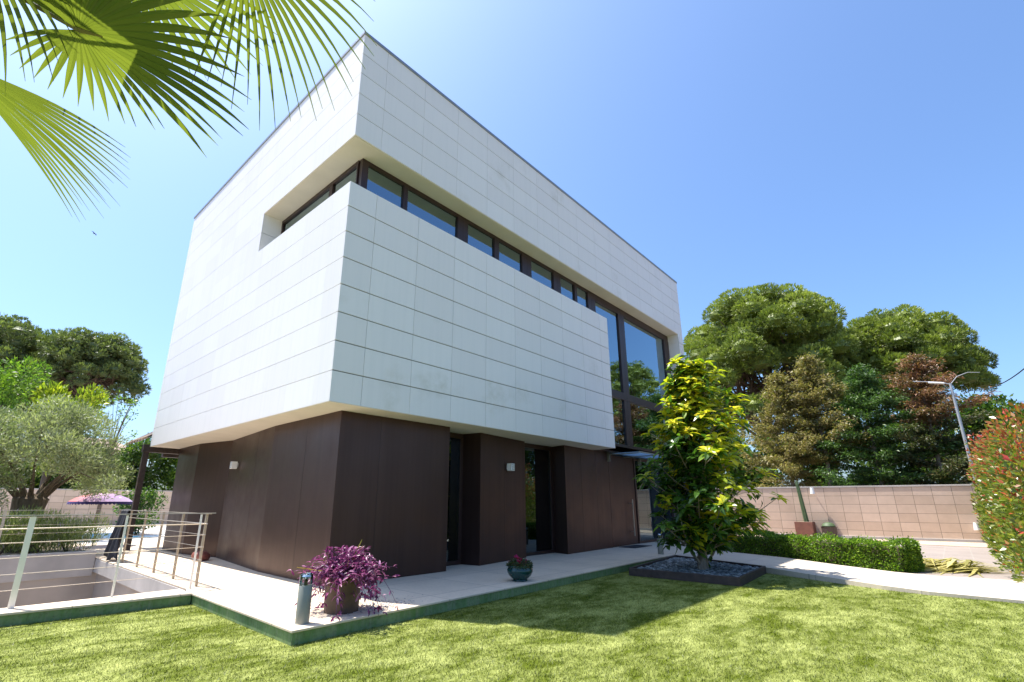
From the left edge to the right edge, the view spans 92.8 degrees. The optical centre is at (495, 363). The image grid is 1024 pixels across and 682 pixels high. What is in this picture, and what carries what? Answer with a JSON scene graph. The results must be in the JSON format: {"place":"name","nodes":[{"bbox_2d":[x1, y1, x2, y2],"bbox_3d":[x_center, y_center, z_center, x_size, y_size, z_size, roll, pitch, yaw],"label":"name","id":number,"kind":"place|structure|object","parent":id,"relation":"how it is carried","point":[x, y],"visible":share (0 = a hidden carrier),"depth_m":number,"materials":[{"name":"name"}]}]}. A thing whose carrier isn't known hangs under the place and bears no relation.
{"place":"outdoors","nodes":[
{"label":"outdoors","id":0,"kind":"place"},
{"bbox_2d":[0,562,139,607],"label":"ramp pit","id":1,"kind":"object","parent":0,"point":[26,596],"depth_m":11.04,"materials":[{"name":"grey concrete"}]},
{"bbox_2d":[93,559,185,592],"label":"ramp edge beam","id":2,"kind":"structure","parent":1,"relation":"on","point":[145,584],"depth_m":9.49,"materials":[{"name":"concrete"}]},
{"bbox_2d":[41,533,158,540],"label":"pool water","id":3,"kind":"structure","parent":0,"point":[135,536],"depth_m":19.59,"materials":[{"name":"blue liquid"}]},
{"bbox_2d":[76,524,165,543],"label":"pool deck","id":4,"kind":"structure","parent":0,"point":[156,530],"depth_m":21.64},
{"bbox_2d":[0,355,54,463],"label":"broadleaf tree","id":5,"kind":"object","parent":4,"relation":"on","point":[15,385],"visible":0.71,"depth_m":19.20,"materials":[{"name":"green plant"}]},
{"bbox_2d":[18,379,111,487],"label":"loquat tree","id":6,"kind":"object","parent":4,"relation":"on","point":[55,388],"visible":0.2,"depth_m":18.66,"materials":[{"name":"green plant"}]},
{"bbox_2d":[93,390,141,525],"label":"bare tree","id":7,"kind":"object","parent":4,"relation":"on","point":[119,430],"visible":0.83,"depth_m":27.49,"materials":[{"name":"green plant"}]},
{"bbox_2d":[112,486,168,533],"bbox_3d":[-15.096,6.255,20.665,1.936,2.071,1.862,-14,-21,40],"label":"round shrub","id":8,"kind":"object","parent":4,"relation":"on","point":[150,497],"visible":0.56,"depth_m":20.54,"materials":[{"name":"green plant"}]},
{"bbox_2d":[73,540,693,632],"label":"terrace","id":9,"kind":"structure","parent":0,"point":[269,599],"depth_m":8.34,"materials":[{"name":"concrete"}]},
{"bbox_2d":[67,493,132,545],"bbox_3d":[-12.237,4.808,15.015,1.666,1.570,1.666,-14,-21,40],"label":"parasol","id":10,"kind":"object","parent":9,"relation":"on","point":[86,500],"visible":0.71,"depth_m":14.69,"materials":[{"name":"fabric"}]},
{"bbox_2d":[0,509,212,608],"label":"railing","id":11,"kind":"object","parent":9,"relation":"on","point":[30,528],"visible":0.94,"depth_m":7.55,"materials":[{"name":"silver metal"}]},
{"bbox_2d":[103,509,131,560],"bbox_3d":[-8.667,3.933,11.199,1.204,1.116,0.287,-14,-21,40],"label":"deck chair","id":12,"kind":"object","parent":9,"relation":"on","point":[113,545],"visible":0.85,"depth_m":11.09,"materials":[{"name":"fabric"}]},
{"bbox_2d":[123,431,179,550],"bbox_3d":[-9.197,3.109,16.521,2.100,5.660,5.200,-14,-21,40],"label":"pergola","id":13,"kind":"object","parent":9,"relation":"on","point":[146,449],"visible":0.41,"depth_m":14.14,"materials":[{"name":"metal"}]},
{"bbox_2d":[191,551,209,560],"bbox_3d":[-6.779,4.439,11.234,0.398,0.205,0.393,0,-20,26],"label":"clay ornament","id":14,"kind":"object","parent":9,"relation":"on","point":[205,555],"visible":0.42,"depth_m":11.13,"materials":[{"name":"red ceramic"}]},
{"bbox_2d":[294,572,312,624],"bbox_3d":[-2.143,2.634,5.475,0.156,0.518,0.156,-14,-21,40],"label":"bollard light","id":15,"kind":"object","parent":9,"relation":"on","point":[303,607],"visible":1,"depth_m":5.42,"materials":[{"name":"metal"}]},
{"bbox_2d":[324,577,361,614],"bbox_3d":[-1.899,2.859,6.064,0.452,0.410,0.452,-14,-21,40],"label":"plant pot","id":16,"kind":"object","parent":9,"relation":"on","point":[350,605],"visible":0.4,"depth_m":5.89,"materials":[{"name":"brown ceramic"}]},
{"bbox_2d":[286,540,399,621],"bbox_3d":[-1.851,2.705,6.123,1.362,0.927,1.251,-14,-21,40],"label":"purple plant","id":17,"kind":"object","parent":16,"relation":"in","point":[356,567],"visible":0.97,"depth_m":6.01,"materials":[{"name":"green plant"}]},
{"bbox_2d":[322,594,422,618],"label":"gravel","id":18,"kind":"structure","parent":9,"relation":"on","point":[373,603],"depth_m":6.32,"materials":[{"name":"white gravel"}]},
{"bbox_2d":[150,31,684,584],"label":"house","id":19,"kind":"structure","parent":9,"relation":"on","point":[416,313],"depth_m":10.92,"materials":[{"name":"white tile"}]},
{"bbox_2d":[229,461,238,468],"bbox_3d":[-6.313,2.464,11.785,0.167,0.170,0.150,14,-21,-39],"label":"wall lamp","id":20,"kind":"object","parent":19,"relation":"attached to","point":[234,464],"visible":1,"depth_m":11.73,"materials":[{"name":"white paint"}]},
{"bbox_2d":[281,182,331,233],"bbox_3d":[-4.340,-3.196,11.101,2.293,1.007,0.090,-14,-21,40],"label":"window","id":21,"kind":"structure","parent":19,"relation":"in","point":[324,194],"depth_m":11.15,"materials":[{"name":"clear glass"}]},
{"bbox_2d":[330,160,359,195],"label":"window","id":22,"kind":"structure","parent":19,"relation":"in","point":[352,173],"depth_m":10.09,"materials":[{"name":"clear glass"}]},
{"bbox_2d":[358,158,405,209],"bbox_3d":[-2.308,-3.505,10.010,0.100,1.007,1.085,-14,-21,40],"label":"window","id":23,"kind":"structure","parent":19,"relation":"in","point":[372,178],"depth_m":10.05,"materials":[{"name":"clear glass"}]},
{"bbox_2d":[405,184,462,240],"bbox_3d":[-1.373,-3.217,11.006,0.100,1.007,1.703,-14,-21,40],"label":"window","id":24,"kind":"structure","parent":19,"relation":"in","point":[417,203],"depth_m":11.04,"materials":[{"name":"clear glass"}]},
{"bbox_2d":[446,432,463,565],"bbox_3d":[-1.095,2.922,10.678,0.090,2.829,0.970,-14,-21,40],"label":"window","id":25,"kind":"structure","parent":19,"relation":"in","point":[455,486],"depth_m":10.85,"materials":[{"name":"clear glass"}]},
{"bbox_2d":[463,217,496,258],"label":"window","id":26,"kind":"structure","parent":19,"relation":"in","point":[474,235],"depth_m":12.12,"materials":[{"name":"clear glass"}]},
{"bbox_2d":[506,463,514,470],"bbox_3d":[0.371,2.513,11.799,0.167,0.170,0.150,-10,-19,32],"label":"wall lamp","id":27,"kind":"object","parent":19,"relation":"attached to","point":[510,466],"visible":1,"depth_m":11.74,"materials":[{"name":"white paint"}]},
{"bbox_2d":[497,237,526,274],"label":"window","id":28,"kind":"structure","parent":19,"relation":"in","point":[513,257],"depth_m":13.01,"materials":[{"name":"clear glass"}]},
{"bbox_2d":[525,443,554,555],"bbox_3d":[1.094,3.596,13.012,0.090,2.829,1.470,-14,-21,40],"label":"window","id":29,"kind":"structure","parent":19,"relation":"in","point":[540,535],"depth_m":13.08,"materials":[{"name":"black glass"}]},
{"bbox_2d":[526,254,557,291],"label":"window","id":30,"kind":"structure","parent":19,"relation":"in","point":[536,270],"depth_m":13.95,"materials":[{"name":"clear glass"}]},
{"bbox_2d":[557,272,575,301],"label":"window","id":31,"kind":"structure","parent":19,"relation":"in","point":[566,287],"depth_m":14.85,"materials":[{"name":"clear glass"}]},
{"bbox_2d":[575,283,591,309],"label":"window","id":32,"kind":"structure","parent":19,"relation":"in","point":[583,296],"depth_m":15.54,"materials":[{"name":"clear glass"}]},
{"bbox_2d":[591,292,629,448],"bbox_3d":[3.722,0.232,15.936,0.160,4.904,1.973,-14,-21,40],"label":"window","id":33,"kind":"structure","parent":19,"relation":"in","point":[600,306],"depth_m":16.25,"materials":[{"name":"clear glass"}]},
{"bbox_2d":[608,453,638,546],"bbox_3d":[4.188,4.396,15.797,0.252,2.817,1.900,-12,-20,37],"label":"door","id":34,"kind":"structure","parent":19,"relation":"in","point":[621,473],"depth_m":15.75,"materials":[{"name":"brown wood"}]},
{"bbox_2d":[620,309,671,454],"bbox_3d":[5.732,0.851,18.079,0.160,4.904,4.028,-14,-21,40],"label":"window","id":35,"kind":"structure","parent":19,"relation":"in","point":[645,349],"depth_m":17.72,"materials":[{"name":"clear glass"}]},
{"bbox_2d":[632,457,673,543],"bbox_3d":[5.760,4.919,17.600,0.090,2.829,2.990,-14,-21,40],"label":"window","id":36,"kind":"structure","parent":19,"relation":"in","point":[645,500],"depth_m":17.00,"materials":[{"name":"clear glass"}]},
{"bbox_2d":[507,565,532,581],"bbox_3d":[0.429,3.617,8.411,0.450,0.255,0.450,-14,-21,40],"label":"flower bowl","id":37,"kind":"object","parent":9,"relation":"on","point":[518,574],"visible":0.84,"depth_m":8.26,"materials":[{"name":"green ceramic"}]},
{"bbox_2d":[506,555,533,569],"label":"flowers","id":38,"kind":"object","parent":37,"relation":"in","point":[516,561],"visible":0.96,"depth_m":8.39,"materials":[{"name":"green plant"}]},
{"bbox_2d":[621,545,651,547],"bbox_3d":[4.342,5.647,15.035,0.540,0.013,1.150,-14,-21,40],"label":"doormat","id":39,"kind":"object","parent":9,"relation":"on","point":[634,546],"visible":1,"depth_m":14.91,"materials":[{"name":"rubber"}]},
{"bbox_2d":[657,533,663,553],"bbox_3d":[4.373,4.777,12.910,0.156,0.518,0.156,-14,-21,40],"label":"bollard light","id":40,"kind":"object","parent":9,"relation":"on","point":[660,547],"visible":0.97,"depth_m":12.84,"materials":[{"name":"metal"}]},
{"bbox_2d":[0,571,1023,681],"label":"lawn","id":41,"kind":"structure","parent":0,"point":[710,603],"depth_m":5.22,"materials":[{"name":"green plant"}]},
{"bbox_2d":[0,0,376,221],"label":"fan palm","id":42,"kind":"object","parent":41,"relation":"on","point":[103,37],"visible":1,"depth_m":2.65,"materials":[{"name":"green plant"}]},
{"bbox_2d":[629,555,766,586],"bbox_3d":[4.507,4.478,10.658,2.503,0.150,3.273,-14,-21,40],"label":"planting frame","id":43,"kind":"object","parent":41,"relation":"on","point":[746,578],"visible":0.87,"depth_m":9.50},
{"bbox_2d":[0,0,1023,490],"label":"sky","id":44,"kind":"structure","parent":0,"point":[864,155],"materials":[{"name":"blue"}]},
{"bbox_2d":[675,551,1023,603],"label":"path","id":45,"kind":"structure","parent":0,"point":[1009,591],"depth_m":9.21,"materials":[{"name":"concrete"}]},
{"bbox_2d":[721,543,1023,580],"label":"driveway","id":46,"kind":"structure","parent":0,"point":[979,554],"depth_m":12.99,"materials":[{"name":"grey concrete"}]},
{"bbox_2d":[729,527,927,572],"bbox_3d":[8.045,4.638,12.331,1.164,0.793,4.586,8,-18,-25],"label":"hedge","id":47,"kind":"object","parent":46,"relation":"on","point":[891,554],"visible":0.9,"depth_m":11.48,"materials":[{"name":"green plant"}]},
{"bbox_2d":[710,484,986,542],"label":"block wall","id":48,"kind":"structure","parent":46,"relation":"on","point":[931,513],"depth_m":20.12,"materials":[{"name":"concrete"}]},
{"bbox_2d":[973,522,979,529],"bbox_3d":[18.112,6.140,18.360,0.180,0.270,0.240,-3,-16,9],"label":"wall spotlight","id":49,"kind":"object","parent":48,"relation":"attached to","point":[975,525],"depth_m":18.29,"materials":[{"name":"white paint"}]},
{"bbox_2d":[921,558,1014,576],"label":"palm cuttings","id":50,"kind":"object","parent":46,"relation":"on","point":[947,564],"visible":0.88,"depth_m":10.62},
{"bbox_2d":[755,535,990,547],"bbox_3d":[14.485,7.085,19.573,9.400,0.014,2.700,-14,-21,40],"label":"soil strip","id":51,"kind":"object","parent":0,"point":[960,544],"visible":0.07,"depth_m":17.70,"materials":[{"name":"beige soil"}]},
{"bbox_2d":[794,521,816,536],"bbox_3d":[13.550,7.229,21.249,0.680,0.630,0.600,-14,-21,40],"label":"square planter","id":52,"kind":"object","parent":51,"relation":"on","point":[803,528],"visible":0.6,"depth_m":21.04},
{"bbox_2d":[795,480,808,521],"bbox_3d":[13.576,6.079,21.556,0.282,1.750,0.185,-14,-21,40],"label":"cactus","id":53,"kind":"object","parent":52,"relation":"in","point":[803,510],"visible":1,"depth_m":21.48,"materials":[{"name":"green plant"}]},
{"bbox_2d":[820,526,836,536],"bbox_3d":[14.248,7.185,20.747,0.600,0.440,0.600,-14,-21,40],"label":"round pot","id":54,"kind":"object","parent":51,"relation":"on","point":[833,530],"visible":0.64,"depth_m":20.55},
{"bbox_2d":[822,522,835,526],"bbox_3d":[14.249,6.901,20.828,0.492,0.210,0.500,-14,-21,40],"label":"round cactus","id":55,"kind":"object","parent":54,"relation":"in","point":[827,524],"visible":0.96,"depth_m":20.69,"materials":[{"name":"green plant"}]},
{"bbox_2d":[984,368,1023,388],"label":"cable","id":56,"kind":"object","parent":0,"point":[1006,380],"visible":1,"depth_m":21.73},
{"label":"ground","id":57,"kind":"structure","parent":0,"visible":0},
{"bbox_2d":[0,459,40,487],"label":"hedge tree","id":58,"kind":"object","parent":57,"relation":"on","point":[28,482],"visible":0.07,"depth_m":28.12,"materials":[{"name":"green plant"}]},
{"bbox_2d":[0,313,77,417],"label":"stone pine","id":59,"kind":"object","parent":57,"relation":"on","point":[20,340],"visible":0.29,"depth_m":34.27,"materials":[{"name":"green plant"}]},
{"bbox_2d":[1,542,84,554],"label":"planting bed","id":60,"kind":"object","parent":57,"relation":"on","point":[58,550],"visible":0.2,"depth_m":12.25,"materials":[{"name":"green plant"}]},
{"bbox_2d":[0,505,41,554],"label":"lavender bush","id":61,"kind":"object","parent":60,"relation":"on","point":[16,535],"visible":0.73,"depth_m":11.16,"materials":[{"name":"green plant"}]},
{"bbox_2d":[0,504,75,553],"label":"lavender bush","id":62,"kind":"object","parent":60,"relation":"on","point":[44,523],"visible":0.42,"depth_m":11.93,"materials":[{"name":"green plant"}]},
{"bbox_2d":[0,393,137,552],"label":"olive tree","id":63,"kind":"object","parent":60,"relation":"on","point":[62,439],"visible":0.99,"depth_m":12.51,"materials":[{"name":"green plant"}]},
{"bbox_2d":[39,511,112,551],"bbox_3d":[-10.618,4.252,12.370,1.593,1.015,1.394,-14,-21,40],"label":"lavender bush","id":64,"kind":"object","parent":60,"relation":"on","point":[77,534],"visible":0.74,"depth_m":12.13,"materials":[{"name":"green plant"}]},
{"bbox_2d":[0,550,96,582],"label":"ramp far coping","id":65,"kind":"object","parent":57,"relation":"on","point":[84,560],"visible":1,"depth_m":11.12,"materials":[{"name":"concrete"}]},
{"bbox_2d":[21,465,96,488],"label":"hedge tree","id":66,"kind":"object","parent":57,"relation":"on","point":[66,485],"visible":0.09,"depth_m":28.82,"materials":[{"name":"green plant"}]},
{"bbox_2d":[0,488,171,525],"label":"block wall","id":67,"kind":"structure","parent":57,"relation":"on","point":[59,499],"depth_m":27.76,"materials":[{"name":"concrete"}]},
{"bbox_2d":[22,326,151,428],"bbox_3d":[-29.864,4.228,34.917,7.458,14.001,7.586,-14,-21,40],"label":"stone pine","id":68,"kind":"object","parent":57,"relation":"on","point":[107,361],"visible":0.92,"depth_m":34.74,"materials":[{"name":"green plant"}]},
{"bbox_2d":[0,595,190,626],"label":"ramp kerb","id":69,"kind":"structure","parent":57,"relation":"on","point":[30,618],"depth_m":6.37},
{"bbox_2d":[0,589,191,615],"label":"ramp kerb coping","id":70,"kind":"object","parent":69,"relation":"on","point":[94,602],"visible":1,"depth_m":6.55,"materials":[{"name":"concrete"}]},
{"bbox_2d":[69,445,138,489],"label":"hedge tree","id":71,"kind":"object","parent":57,"relation":"on","point":[131,486],"visible":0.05,"depth_m":31.07,"materials":[{"name":"green plant"}]},
{"bbox_2d":[81,438,128,487],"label":"distant house","id":72,"kind":"structure","parent":57,"relation":"on","point":[115,448],"depth_m":66.16,"materials":[{"name":"paint"}]},
{"bbox_2d":[113,433,175,489],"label":"hedge tree","id":73,"kind":"object","parent":57,"relation":"on","point":[134,455],"visible":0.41,"depth_m":31.95,"materials":[{"name":"green plant"}]},
{"bbox_2d":[150,458,177,490],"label":"hedge tree","id":74,"kind":"object","parent":57,"relation":"on","point":[167,482],"visible":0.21,"depth_m":33.62,"materials":[{"name":"green plant"}]},
{"bbox_2d":[95,546,724,645],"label":"terrace kerb","id":75,"kind":"structure","parent":57,"relation":"on","point":[288,638],"depth_m":6.27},
{"bbox_2d":[709,428,782,486],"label":"evergreen tree","id":76,"kind":"object","parent":57,"relation":"on","point":[748,476],"visible":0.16,"depth_m":28.18,"materials":[{"name":"green plant"}]},
{"bbox_2d":[683,282,893,482],"bbox_3d":[21.228,2.879,37.125,14.326,18.138,14.700,-14,-21,40],"label":"stone pine","id":77,"kind":"object","parent":57,"relation":"on","point":[749,336],"visible":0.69,"depth_m":34.48,"materials":[{"name":"green plant"}]},
{"bbox_2d":[734,370,846,486],"bbox_3d":[14.921,4.368,25.229,5.220,8.444,5.519,-14,-21,40],"label":"conifer","id":78,"kind":"object","parent":57,"relation":"on","point":[775,393],"visible":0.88,"depth_m":25.51,"materials":[{"name":"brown plant"}]},
{"bbox_2d":[771,418,846,486],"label":"evergreen tree","id":79,"kind":"object","parent":57,"relation":"on","point":[824,481],"visible":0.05,"depth_m":28.98,"materials":[{"name":"green plant"}]},
{"bbox_2d":[768,351,896,485],"bbox_3d":[16.920,3.853,24.785,5.285,9.193,5.466,3,-16,-10],"label":"conifer","id":80,"kind":"object","parent":57,"relation":"on","point":[811,372],"visible":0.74,"depth_m":24.83,"materials":[{"name":"green plant"}]},
{"bbox_2d":[831,399,918,484],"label":"evergreen tree","id":81,"kind":"object","parent":57,"relation":"on","point":[861,463],"visible":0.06,"depth_m":28.59,"materials":[{"name":"green plant"}]},
{"bbox_2d":[800,362,963,485],"bbox_3d":[18.603,4.037,23.747,7.124,8.280,6.320,-7,-17,23],"label":"conifer","id":82,"kind":"object","parent":57,"relation":"on","point":[861,383],"visible":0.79,"depth_m":23.20,"materials":[{"name":"green plant"}]},
{"bbox_2d":[819,303,1001,483],"bbox_3d":[29.958,3.628,35.398,10.711,15.612,11.899,-14,-21,40],"label":"stone pine","id":83,"kind":"object","parent":57,"relation":"on","point":[898,333],"visible":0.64,"depth_m":32.86,"materials":[{"name":"green plant"}]},
{"bbox_2d":[860,351,1016,484],"bbox_3d":[20.090,3.599,22.688,6.155,8.543,6.082,-14,-21,40],"label":"conifer","id":84,"kind":"object","parent":57,"relation":"on","point":[927,395],"visible":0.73,"depth_m":22.03,"materials":[{"name":"brown plant"}]},
{"bbox_2d":[913,372,979,483],"bbox_3d":[18.814,3.665,19.488,2.109,6.632,0.180,-11,-20,35],"label":"street lamp","id":85,"kind":"object","parent":57,"relation":"on","point":[958,414],"visible":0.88,"depth_m":19.88,"materials":[{"name":"grey metal"}]},
{"bbox_2d":[908,393,1018,481],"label":"evergreen tree","id":86,"kind":"object","parent":57,"relation":"on","point":[989,406],"visible":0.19,"depth_m":24.84,"materials":[{"name":"green plant"}]},
{"bbox_2d":[963,402,1023,582],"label":"photinia hedge","id":87,"kind":"object","parent":57,"relation":"on","point":[997,468],"visible":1,"depth_m":9.52,"materials":[{"name":"green plant"}]},
{"bbox_2d":[990,401,1023,444],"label":"evergreen tree","id":88,"kind":"object","parent":57,"relation":"on","point":[1014,411],"visible":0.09,"depth_m":23.08,"materials":[{"name":"green plant"}]},
{"label":"bed soil","id":89,"kind":"structure","parent":0,"visible":0},
{"bbox_2d":[638,557,758,576],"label":"stones","id":90,"kind":"object","parent":89,"relation":"on","point":[681,564],"visible":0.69,"depth_m":10.40,"materials":[{"name":"grey gravel"}]},
{"bbox_2d":[632,354,788,569],"bbox_3d":[4.543,2.070,10.877,3.183,4.752,3.118,-14,-21,40],"label":"magnolia tree","id":91,"kind":"object","parent":89,"relation":"on","point":[695,450],"visible":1,"depth_m":10.29,"materials":[{"name":"green plant"}]}
]}

